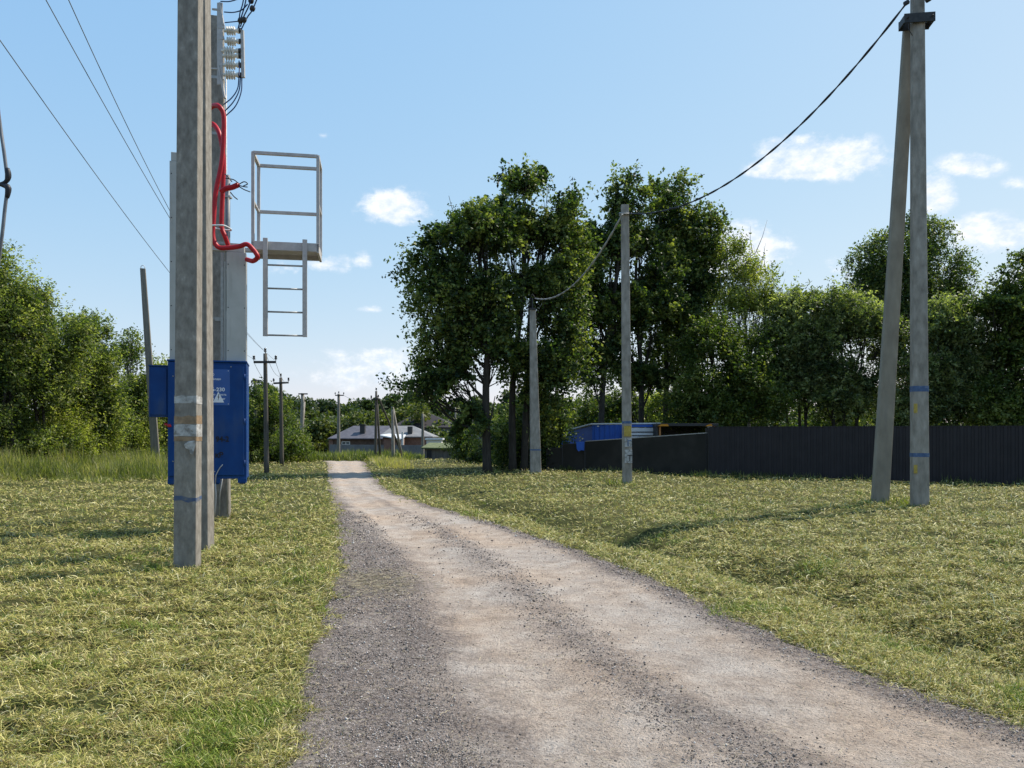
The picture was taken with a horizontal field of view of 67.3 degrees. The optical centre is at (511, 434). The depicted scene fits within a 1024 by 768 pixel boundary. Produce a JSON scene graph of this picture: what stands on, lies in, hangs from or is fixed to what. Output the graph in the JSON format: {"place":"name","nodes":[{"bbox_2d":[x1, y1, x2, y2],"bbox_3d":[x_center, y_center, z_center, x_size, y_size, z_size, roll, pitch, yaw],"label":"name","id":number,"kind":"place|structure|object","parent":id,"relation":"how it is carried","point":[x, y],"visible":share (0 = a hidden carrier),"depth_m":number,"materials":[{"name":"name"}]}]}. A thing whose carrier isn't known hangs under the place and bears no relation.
{"place":"outdoors","nodes":[
{"label":"outdoors","id":0,"kind":"place"},
{"bbox_2d":[369,455,412,468],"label":"dry grass","id":1,"kind":"structure","parent":0,"point":[391,462],"depth_m":37.93,"materials":[{"name":"plant"}]},
{"bbox_2d":[0,446,1023,767],"bbox_3d":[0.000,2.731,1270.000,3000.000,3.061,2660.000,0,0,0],"label":"ground","id":2,"kind":"structure","parent":0,"point":[574,520],"depth_m":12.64,"materials":[{"name":"green plant"}]},
{"bbox_2d":[1,389,38,438],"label":"shrub","id":3,"kind":"object","parent":2,"relation":"on","point":[23,404],"visible":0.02,"depth_m":36.34,"materials":[{"name":"green plant"}]},
{"bbox_2d":[0,400,79,457],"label":"shrub","id":4,"kind":"object","parent":2,"relation":"on","point":[5,446],"visible":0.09,"depth_m":28.19,"materials":[{"name":"green plant"}]},
{"bbox_2d":[0,239,82,456],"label":"willow tree","id":5,"kind":"object","parent":2,"relation":"on","point":[12,290],"visible":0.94,"depth_m":26.85,"materials":[{"name":"green plant"}]},
{"bbox_2d":[0,276,115,461],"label":"willow tree","id":6,"kind":"object","parent":2,"relation":"on","point":[72,359],"visible":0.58,"depth_m":28.11,"materials":[{"name":"green plant"}]},
{"bbox_2d":[16,397,113,460],"bbox_3d":[-17.585,-0.031,29.644,4.368,3.325,3.082,0,0,0],"label":"shrub","id":7,"kind":"object","parent":2,"relation":"on","point":[70,424],"visible":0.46,"depth_m":29.28,"materials":[{"name":"green plant"}]},
{"bbox_2d":[52,463,97,473],"bbox_3d":[-14.718,1.204,25.961,1.306,0.581,1.322,0,0,42],"label":"weed tuft","id":8,"kind":"object","parent":2,"relation":"on","point":[78,467],"visible":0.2,"depth_m":25.93,"materials":[{"name":"green plant"}]},
{"bbox_2d":[0,441,167,482],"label":"tall grass","id":9,"kind":"structure","parent":2,"relation":"on","point":[125,465],"depth_m":25.80,"materials":[{"name":"green plant"}]},
{"bbox_2d":[29,305,148,446],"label":"willow tree","id":10,"kind":"object","parent":2,"relation":"on","point":[109,400],"visible":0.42,"depth_m":30.77,"materials":[{"name":"green plant"}]},
{"bbox_2d":[77,405,140,457],"bbox_3d":[-17.177,-0.081,31.442,3.717,3.497,3.275,0,0,0],"label":"shrub","id":11,"kind":"object","parent":2,"relation":"on","point":[111,446],"visible":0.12,"depth_m":31.21,"materials":[{"name":"green plant"}]},
{"bbox_2d":[108,323,167,455],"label":"birch tree","id":12,"kind":"object","parent":2,"relation":"on","point":[134,348],"visible":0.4,"depth_m":37.60,"materials":[{"name":"green plant"}]},
{"bbox_2d":[113,407,162,456],"bbox_3d":[-18.564,0.079,37.140,3.069,3.145,3.352,0,0,-37],"label":"shrub","id":13,"kind":"object","parent":2,"relation":"on","point":[136,443],"visible":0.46,"depth_m":36.72,"materials":[{"name":"green plant"}]},
{"bbox_2d":[140,265,159,456],"bbox_3d":[-15.978,-2.821,34.000,0.958,9.386,0.349,0,0,0],"label":"leaning pole","id":14,"kind":"object","parent":2,"relation":"on","point":[154,436],"visible":0.77,"depth_m":33.89,"materials":[{"name":"grey wood"}]},
{"bbox_2d":[142,350,169,457],"bbox_3d":[-17.395,-1.355,39.957,4.878,6.207,3.608,0,0,0],"label":"shrub","id":15,"kind":"object","parent":2,"relation":"on","point":[162,418],"visible":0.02,"depth_m":39.83,"materials":[{"name":"green plant"}]},
{"bbox_2d":[173,0,202,569],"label":"concrete pole","id":16,"kind":"object","parent":2,"relation":"on","point":[188,397],"visible":0.89,"depth_m":9.26,"materials":[{"name":"concrete"}]},
{"bbox_2d":[201,0,213,549],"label":"concrete pole","id":17,"kind":"object","parent":2,"relation":"on","point":[207,509],"visible":0.37,"depth_m":10.48,"materials":[{"name":"grey concrete"}]},
{"bbox_2d":[211,15,230,519],"bbox_3d":[-5.596,-2.999,14.696,0.402,10.002,0.313,0,0,-12],"label":"concrete pole","id":18,"kind":"object","parent":2,"relation":"on","point":[223,502],"visible":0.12,"depth_m":14.64,"materials":[{"name":"grey concrete"}]},
{"bbox_2d":[148,152,248,516],"bbox_3d":[-5.290,-1.650,13.063,1.529,6.054,0.805,0,0,-16],"label":"transformer substation","id":19,"kind":"object","parent":18,"relation":"attached to","point":[231,406],"visible":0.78,"depth_m":12.84,"materials":[{"name":"blue paint"}]},
{"bbox_2d":[168,362,174,475],"bbox_3d":[-5.500,-0.258,12.624,0.265,1.864,0.030,0,0,-16],"label":"door","id":20,"kind":"structure","parent":19,"relation":"in","point":[171,365],"depth_m":12.59,"materials":[{"name":"blue paint"}]},
{"bbox_2d":[212,122,229,245],"bbox_3d":[-4.992,-4.222,12.925,0.582,2.136,0.174,0,0,29],"label":"red conduit","id":21,"kind":"object","parent":19,"relation":"attached to","point":[222,196],"visible":0.71,"depth_m":12.77,"materials":[{"name":"red plastic"}]},
{"bbox_2d":[213,365,244,474],"bbox_3d":[-4.905,-0.243,12.785,0.886,1.834,0.050,0,0,-16],"label":"door","id":22,"kind":"structure","parent":19,"relation":"in","point":[228,382],"depth_m":12.83,"materials":[{"name":"blue paint"}]},
{"bbox_2d":[219,174,250,199],"bbox_3d":[-4.564,-4.085,12.641,0.562,0.465,0.141,0,0,12],"label":"red conduit","id":23,"kind":"object","parent":19,"relation":"attached to","point":[224,189],"visible":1,"depth_m":12.64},
{"bbox_2d":[211,103,259,262],"bbox_3d":[-4.643,-4.174,12.761,1.018,2.659,0.429,0,0,0],"label":"red conduit","id":24,"kind":"object","parent":19,"relation":"attached to","point":[251,247],"visible":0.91,"depth_m":12.57,"materials":[{"name":"red plastic"}]},
{"bbox_2d":[212,224,231,230],"bbox_3d":[-4.811,-3.420,12.693,0.304,0.028,0.335,0,0,0],"label":"cable tie","id":25,"kind":"object","parent":24,"relation":"attached to","point":[229,229],"visible":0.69,"depth_m":12.63,"materials":[{"name":"white plastic"}]},
{"bbox_2d":[212,151,321,336],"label":"service platform","id":26,"kind":"structure","parent":19,"relation":"attached to","point":[304,251],"depth_m":13.57,"materials":[{"name":"paint"}]},
{"bbox_2d":[225,175,231,261],"bbox_3d":[-5.030,-3.390,13.600,0.120,2.400,0.120,0,0,0],"label":"cable riser","id":27,"kind":"object","parent":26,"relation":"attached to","point":[228,197],"visible":0.3,"depth_m":13.57,"materials":[{"name":"grey metal"}]},
{"bbox_2d":[211,0,256,115],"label":"fuse rack","id":28,"kind":"object","parent":18,"relation":"attached to","point":[229,53],"visible":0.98,"depth_m":13.68,"materials":[{"name":"porcelain"},{"name":"painted steel"},{"name":"black rubber-coated wire"}]},
{"bbox_2d":[251,379,261,450],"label":"utility pole","id":29,"kind":"object","parent":2,"relation":"on","point":[255,380],"visible":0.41,"depth_m":57.89,"materials":[{"name":"grey concrete"}]},
{"bbox_2d":[252,348,276,473],"bbox_3d":[-9.704,-0.770,30.266,0.971,5.312,0.276,0,0,0],"label":"utility pole","id":30,"kind":"object","parent":2,"relation":"on","point":[266,428],"visible":0.96,"depth_m":30.22,"materials":[{"name":"brown wood"}]},
{"bbox_2d":[0,40,249,356],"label":"overhead wire","id":31,"kind":"object","parent":30,"relation":"attached to","point":[76,147],"visible":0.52,"depth_m":9.52,"materials":[{"name":"black metal"}]},
{"bbox_2d":[0,113,11,262],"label":"hanging cable","id":32,"kind":"object","parent":31,"relation":"hanging from","point":[5,185],"visible":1,"depth_m":5.99,"materials":[{"name":"black rubber"}]},
{"bbox_2d":[46,0,262,349],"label":"overhead wire","id":33,"kind":"object","parent":30,"relation":"attached to","point":[106,108],"visible":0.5,"depth_m":9.37,"materials":[{"name":"black metal"}]},
{"bbox_2d":[68,0,272,358],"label":"overhead wire","id":34,"kind":"object","parent":30,"relation":"attached to","point":[117,105],"visible":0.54,"depth_m":9.35,"materials":[{"name":"black metal"}]},
{"bbox_2d":[249,383,294,433],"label":"broadleaf tree","id":35,"kind":"object","parent":2,"relation":"on","point":[286,401],"visible":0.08,"depth_m":74.87,"materials":[{"name":"green plant"}]},
{"bbox_2d":[249,377,308,463],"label":"bush","id":36,"kind":"object","parent":2,"relation":"on","point":[256,433],"visible":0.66,"depth_m":43.59,"materials":[{"name":"green plant"}]},
{"bbox_2d":[273,373,288,465],"bbox_3d":[-11.979,-0.647,39.969,0.880,5.108,0.282,0,0,0],"label":"utility pole","id":37,"kind":"object","parent":2,"relation":"on","point":[281,439],"visible":0.9,"depth_m":39.92,"materials":[{"name":"brown wood"}]},
{"bbox_2d":[159,447,424,462],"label":"tall grass","id":38,"kind":"structure","parent":2,"relation":"on","point":[352,455],"depth_m":47.98,"materials":[{"name":"green plant"}]},
{"bbox_2d":[269,419,320,459],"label":"bush","id":39,"kind":"object","parent":2,"relation":"on","point":[307,439],"visible":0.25,"depth_m":45.82,"materials":[{"name":"green plant"}]},
{"bbox_2d":[298,393,307,434],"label":"utility pole","id":40,"kind":"object","parent":2,"relation":"on","point":[302,412],"visible":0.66,"depth_m":55.88,"materials":[{"name":"concrete"}]},
{"bbox_2d":[335,391,343,452],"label":"utility pole","id":41,"kind":"object","parent":2,"relation":"on","point":[338,421],"visible":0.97,"depth_m":65.89,"materials":[{"name":"grey concrete"}]},
{"bbox_2d":[327,424,389,453],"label":"house","id":42,"kind":"structure","parent":2,"relation":"on","point":[362,434],"depth_m":110.63,"materials":[{"name":"metal"}]},
{"bbox_2d":[342,441,349,444],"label":"window","id":43,"kind":"structure","parent":42,"relation":"in","point":[343,442],"depth_m":110.45,"materials":[{"name":"grey glass"}]},
{"bbox_2d":[330,444,424,454],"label":"boundary fence","id":44,"kind":"object","parent":2,"relation":"on","point":[410,448],"visible":0.27,"depth_m":99.43,"materials":[{"name":"grey metal"}]},
{"bbox_2d":[370,388,398,455],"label":"utility pole","id":45,"kind":"object","parent":2,"relation":"on","point":[376,398],"visible":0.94,"depth_m":49.01,"materials":[{"name":"brown wood"}]},
{"bbox_2d":[380,432,405,451],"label":"annexe","id":46,"kind":"structure","parent":2,"relation":"on","point":[387,442],"depth_m":97.20,"materials":[{"name":"brick"}]},
{"bbox_2d":[391,407,402,456],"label":"utility pole","id":47,"kind":"object","parent":2,"relation":"on","point":[393,418],"visible":0.78,"depth_m":48.95,"materials":[{"name":"concrete"}]},
{"bbox_2d":[380,426,438,444],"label":"house","id":48,"kind":"structure","parent":2,"relation":"on","point":[413,435],"depth_m":100.90,"materials":[{"name":"brick"}]},
{"bbox_2d":[421,414,423,454],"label":"utility pole","id":49,"kind":"object","parent":2,"relation":"on","point":[422,438],"visible":0.77,"depth_m":61.91,"materials":[{"name":"grey concrete"}]},
{"bbox_2d":[394,413,452,442],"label":"house","id":50,"kind":"structure","parent":2,"relation":"on","point":[444,427],"depth_m":140.88,"materials":[{"name":"brick"}]},
{"bbox_2d":[425,438,443,443],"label":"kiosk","id":51,"kind":"object","parent":2,"relation":"on","point":[434,440],"visible":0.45,"depth_m":82.00,"materials":[{"name":"white metal"}]},
{"bbox_2d":[421,443,455,459],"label":"mossy shed","id":52,"kind":"structure","parent":2,"relation":"on","point":[433,451],"depth_m":55.04,"materials":[{"name":"green wood"}]},
{"bbox_2d":[427,450,431,459],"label":"doorway","id":53,"kind":"structure","parent":52,"relation":"in","point":[429,452],"depth_m":55.05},
{"bbox_2d":[375,194,543,471],"bbox_3d":[-2.223,-4.197,33.083,7.242,12.187,4.490,0,0,0],"label":"broadleaf tree","id":54,"kind":"object","parent":2,"relation":"on","point":[462,292],"visible":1,"depth_m":32.51,"materials":[{"name":"green plant"}]},
{"bbox_2d":[438,418,481,460],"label":"bush","id":55,"kind":"object","parent":2,"relation":"on","point":[456,442],"visible":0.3,"depth_m":46.51,"materials":[{"name":"green plant"}]},
{"bbox_2d":[455,412,516,463],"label":"shrub","id":56,"kind":"object","parent":2,"relation":"on","point":[476,456],"visible":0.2,"depth_m":44.09,"materials":[{"name":"green plant"}]},
{"bbox_2d":[40,377,947,453],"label":"distant wood","id":57,"kind":"object","parent":2,"relation":"on","point":[320,416],"visible":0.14,"depth_m":175.12,"materials":[{"name":"green plant"}]},
{"bbox_2d":[479,382,582,468],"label":"bushy tree","id":58,"kind":"object","parent":2,"relation":"on","point":[551,437],"visible":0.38,"depth_m":35.42,"materials":[{"name":"green plant"}]},
{"bbox_2d":[493,384,573,447],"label":"shrub","id":59,"kind":"object","parent":2,"relation":"on","point":[506,404],"visible":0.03,"depth_m":45.77,"materials":[{"name":"green plant"}]},
{"bbox_2d":[528,293,540,472],"bbox_3d":[0.927,-1.905,31.619,0.569,7.826,0.324,0,0,-5],"label":"concrete pole","id":60,"kind":"object","parent":2,"relation":"on","point":[535,456],"visible":0.88,"depth_m":31.49,"materials":[{"name":"concrete"}]},
{"bbox_2d":[535,214,622,299],"bbox_3d":[2.238,-6.170,28.047,0.068,1.761,7.566,0,0,-20],"label":"overhead cable","id":61,"kind":"object","parent":60,"relation":"attached to","point":[599,253],"visible":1,"depth_m":26.58,"materials":[{"name":"black rubber"}]},
{"bbox_2d":[467,152,603,470],"bbox_3d":[1.055,-5.191,34.153,6.479,14.184,4.831,0,0,-23],"label":"broadleaf tree","id":62,"kind":"object","parent":2,"relation":"on","point":[556,275],"visible":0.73,"depth_m":33.87,"materials":[{"name":"green plant"}]},
{"bbox_2d":[546,447,561,469],"bbox_3d":[1.938,1.153,34.912,0.842,1.194,0.144,0,0,24],"label":"sheet fence","id":63,"kind":"object","parent":2,"relation":"on","point":[555,458],"visible":0.61,"depth_m":34.86,"materials":[{"name":"metal"}]},
{"bbox_2d":[562,443,583,470],"bbox_3d":[2.761,1.054,34.415,1.186,1.393,0.143,0,0,28],"label":"sheet fence","id":64,"kind":"object","parent":2,"relation":"on","point":[572,456],"visible":0.61,"depth_m":34.38,"materials":[{"name":"metal"}]},
{"bbox_2d":[561,397,586,427],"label":"shrub","id":65,"kind":"object","parent":2,"relation":"on","point":[570,401],"visible":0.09,"depth_m":52.02,"materials":[{"name":"green plant"}]},
{"bbox_2d":[564,384,635,426],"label":"shrub","id":66,"kind":"object","parent":2,"relation":"on","point":[592,414],"visible":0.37,"depth_m":49.37,"materials":[{"name":"green plant"}]},
{"bbox_2d":[562,423,653,444],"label":"blue shed","id":67,"kind":"structure","parent":2,"relation":"on","point":[596,431],"depth_m":36.38,"materials":[{"name":"blue metal"}]},
{"bbox_2d":[632,428,652,437],"bbox_3d":[5.955,0.041,35.910,1.500,0.748,0.040,0,0,0],"label":"panel door","id":68,"kind":"structure","parent":67,"relation":"in","point":[636,432],"depth_m":35.89,"materials":[{"name":"grey metal"}]},
{"bbox_2d":[550,158,668,422],"bbox_3d":[4.903,-6.020,38.862,6.101,15.856,4.355,0,0,0],"label":"broadleaf tree","id":69,"kind":"object","parent":2,"relation":"on","point":[606,305],"visible":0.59,"depth_m":38.51,"materials":[{"name":"green plant"}]},
{"bbox_2d":[606,478,623,485],"bbox_3d":[3.288,1.470,24.184,0.546,0.358,0.681,0,0,26],"label":"weed tuft","id":70,"kind":"object","parent":2,"relation":"on","point":[613,482],"visible":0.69,"depth_m":24.11,"materials":[{"name":"green plant"}]},
{"bbox_2d":[619,204,631,484],"bbox_3d":[3.660,-2.707,24.806,0.456,9.443,0.337,0,0,0],"label":"concrete pole","id":71,"kind":"object","parent":2,"relation":"on","point":[626,385],"visible":0.87,"depth_m":24.74,"materials":[{"name":"concrete"}]},
{"bbox_2d":[605,386,661,422],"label":"shrub","id":72,"kind":"object","parent":2,"relation":"on","point":[633,397],"visible":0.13,"depth_m":49.56,"materials":[{"name":"green plant"}]},
{"bbox_2d":[584,432,705,474],"bbox_3d":[5.485,0.823,32.170,5.989,1.854,0.133,0,0,40],"label":"sheet fence","id":73,"kind":"object","parent":2,"relation":"on","point":[680,454],"visible":0.65,"depth_m":31.70,"materials":[{"name":"metal"}]},
{"bbox_2d":[576,442,583,450],"bbox_3d":[3.018,0.512,33.941,0.360,0.440,0.022,0,0,0],"label":"blue tarp","id":74,"kind":"object","parent":73,"relation":"hanging from","point":[580,446],"visible":1,"depth_m":33.93,"materials":[{"name":"blue plastic"}]},
{"bbox_2d":[592,175,704,427],"bbox_3d":[6.959,-5.722,39.795,5.797,15.264,4.268,0,0,0],"label":"broadleaf tree","id":75,"kind":"object","parent":2,"relation":"on","point":[660,296],"visible":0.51,"depth_m":39.51,"materials":[{"name":"green plant"}]},
{"bbox_2d":[637,386,681,427],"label":"shrub","id":76,"kind":"object","parent":2,"relation":"on","point":[650,417],"visible":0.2,"depth_m":47.38,"materials":[{"name":"green plant"}]},
{"bbox_2d":[646,423,717,435],"bbox_3d":[7.985,0.536,36.570,2.834,2.128,3.260,0,0,0],"label":"dark canopy","id":77,"kind":"object","parent":2,"relation":"on","point":[659,429],"visible":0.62,"depth_m":35.79,"materials":[{"name":"metal"}]},
{"bbox_2d":[637,166,740,422],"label":"broadleaf tree","id":78,"kind":"object","parent":2,"relation":"on","point":[697,240],"visible":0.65,"depth_m":40.89,"materials":[{"name":"green plant"}]},
{"bbox_2d":[705,426,711,475],"bbox_3d":[7.705,0.706,30.158,0.100,2.089,0.354,0,0,-17],"label":"sheet fence","id":79,"kind":"object","parent":2,"relation":"on","point":[706,429],"visible":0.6,"depth_m":30.18,"materials":[{"name":"metal"}]},
{"bbox_2d":[695,470,721,477],"bbox_3d":[7.417,1.452,29.024,1.083,0.380,0.793,0,0,8],"label":"weed tuft","id":80,"kind":"object","parent":2,"relation":"on","point":[704,473],"visible":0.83,"depth_m":28.99,"materials":[{"name":"green plant"}]},
{"bbox_2d":[641,304,804,433],"bbox_3d":[10.246,-2.234,37.460,7.896,8.325,4.204,0,0,0],"label":"young tree","id":81,"kind":"object","parent":2,"relation":"on","point":[734,395],"visible":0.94,"depth_m":36.82,"materials":[{"name":"green plant"}]},
{"bbox_2d":[697,222,793,425],"bbox_3d":[12.156,-4.669,40.047,5.245,13.150,4.114,0,0,0],"label":"birch tree","id":82,"kind":"object","parent":2,"relation":"on","point":[740,294],"visible":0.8,"depth_m":39.66,"materials":[{"name":"green plant"}]},
{"bbox_2d":[743,400,810,425],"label":"shrub","id":83,"kind":"object","parent":2,"relation":"on","point":[790,411],"visible":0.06,"depth_m":49.38,"materials":[{"name":"green plant"}]},
{"bbox_2d":[558,465,1023,484],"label":"grass","id":84,"kind":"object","parent":2,"relation":"on","point":[737,475],"visible":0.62,"depth_m":28.44,"materials":[{"name":"green plant"}]},
{"bbox_2d":[739,270,855,425],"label":"willow tree","id":85,"kind":"object","parent":2,"relation":"on","point":[787,326],"visible":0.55,"depth_m":38.28,"materials":[{"name":"green plant"}]},
{"bbox_2d":[794,403,868,425],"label":"shrub","id":86,"kind":"object","parent":2,"relation":"on","point":[811,423],"visible":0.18,"depth_m":51.82,"materials":[{"name":"green plant"}]},
{"bbox_2d":[792,271,909,425],"bbox_3d":[16.874,-3.075,38.242,6.106,9.904,4.801,0,0,0],"label":"willow tree","id":87,"kind":"object","parent":2,"relation":"on","point":[845,311],"visible":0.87,"depth_m":37.38,"materials":[{"name":"green plant"}]},
{"bbox_2d":[708,426,1023,484],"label":"metal fence","id":88,"kind":"object","parent":2,"relation":"on","point":[991,454],"visible":0.79,"depth_m":26.97,"materials":[{"name":"metal"}]},
{"bbox_2d":[871,31,909,504],"bbox_3d":[8.592,-3.542,17.335,0.392,11.026,1.061,0,0,-39],"label":"concrete pole","id":89,"kind":"object","parent":2,"relation":"on","point":[881,472],"visible":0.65,"depth_m":17.22,"materials":[{"name":"grey concrete"}]},
{"bbox_2d":[898,0,935,35],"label":"pole clamp","id":90,"kind":"object","parent":89,"relation":"attached to","point":[927,18],"visible":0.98,"depth_m":16.58,"materials":[{"name":"metal"}]},
{"bbox_2d":[629,2,907,214],"bbox_3d":[6.088,-7.950,20.449,0.055,2.595,9.380,0,0,-30],"label":"overhead cable","id":91,"kind":"object","parent":90,"relation":"attached to","point":[831,93],"visible":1,"depth_m":18.83,"materials":[{"name":"black rubber"}]},
{"bbox_2d":[854,387,932,425],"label":"shrub","id":92,"kind":"object","parent":2,"relation":"on","point":[873,421],"visible":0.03,"depth_m":46.17,"materials":[{"name":"green plant"}]},
{"bbox_2d":[868,494,942,505],"bbox_3d":[8.810,1.472,17.184,1.589,0.317,0.937,0,0,20],"label":"weed tuft","id":93,"kind":"object","parent":2,"relation":"on","point":[901,501],"visible":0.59,"depth_m":17.23,"materials":[{"name":"green plant"}]},
{"bbox_2d":[832,209,992,364],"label":"birch tree","id":94,"kind":"object","parent":2,"relation":"on","point":[870,270],"visible":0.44,"depth_m":47.30,"materials":[{"name":"green plant"}]},
{"bbox_2d":[910,0,929,506],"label":"concrete pole","id":95,"kind":"object","parent":2,"relation":"on","point":[919,443],"visible":0.88,"depth_m":16.62,"materials":[{"name":"grey concrete"}]},
{"bbox_2d":[875,286,1021,425],"bbox_3d":[20.834,-2.618,37.123,6.703,9.149,4.794,0,0,-20],"label":"willow tree","id":96,"kind":"object","parent":2,"relation":"on","point":[952,340],"visible":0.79,"depth_m":36.32,"materials":[{"name":"green plant"}]},
{"bbox_2d":[942,248,1023,425],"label":"broadleaf tree","id":97,"kind":"object","parent":2,"relation":"on","point":[1003,305],"visible":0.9,"depth_m":35.60,"materials":[{"name":"green plant"}]},
{"bbox_2d":[0,0,1023,414],"label":"sky","id":98,"kind":"structure","parent":0,"point":[407,107],"materials":[{"name":"blue"}]},
{"bbox_2d":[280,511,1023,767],"bbox_3d":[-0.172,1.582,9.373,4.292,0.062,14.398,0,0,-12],"label":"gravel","id":99,"kind":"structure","parent":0,"point":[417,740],"depth_m":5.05,"materials":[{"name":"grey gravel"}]},
{"bbox_2d":[282,460,1023,767],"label":"road","id":100,"kind":"structure","parent":0,"point":[354,479],"depth_m":5.05,"materials":[{"name":"grey gravel"}]},
{"bbox_2d":[248,490,1023,767],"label":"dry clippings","id":101,"kind":"object","parent":100,"relation":"on","point":[386,584],"visible":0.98,"depth_m":5.24,"materials":[{"name":"beige plant"}]}
]}

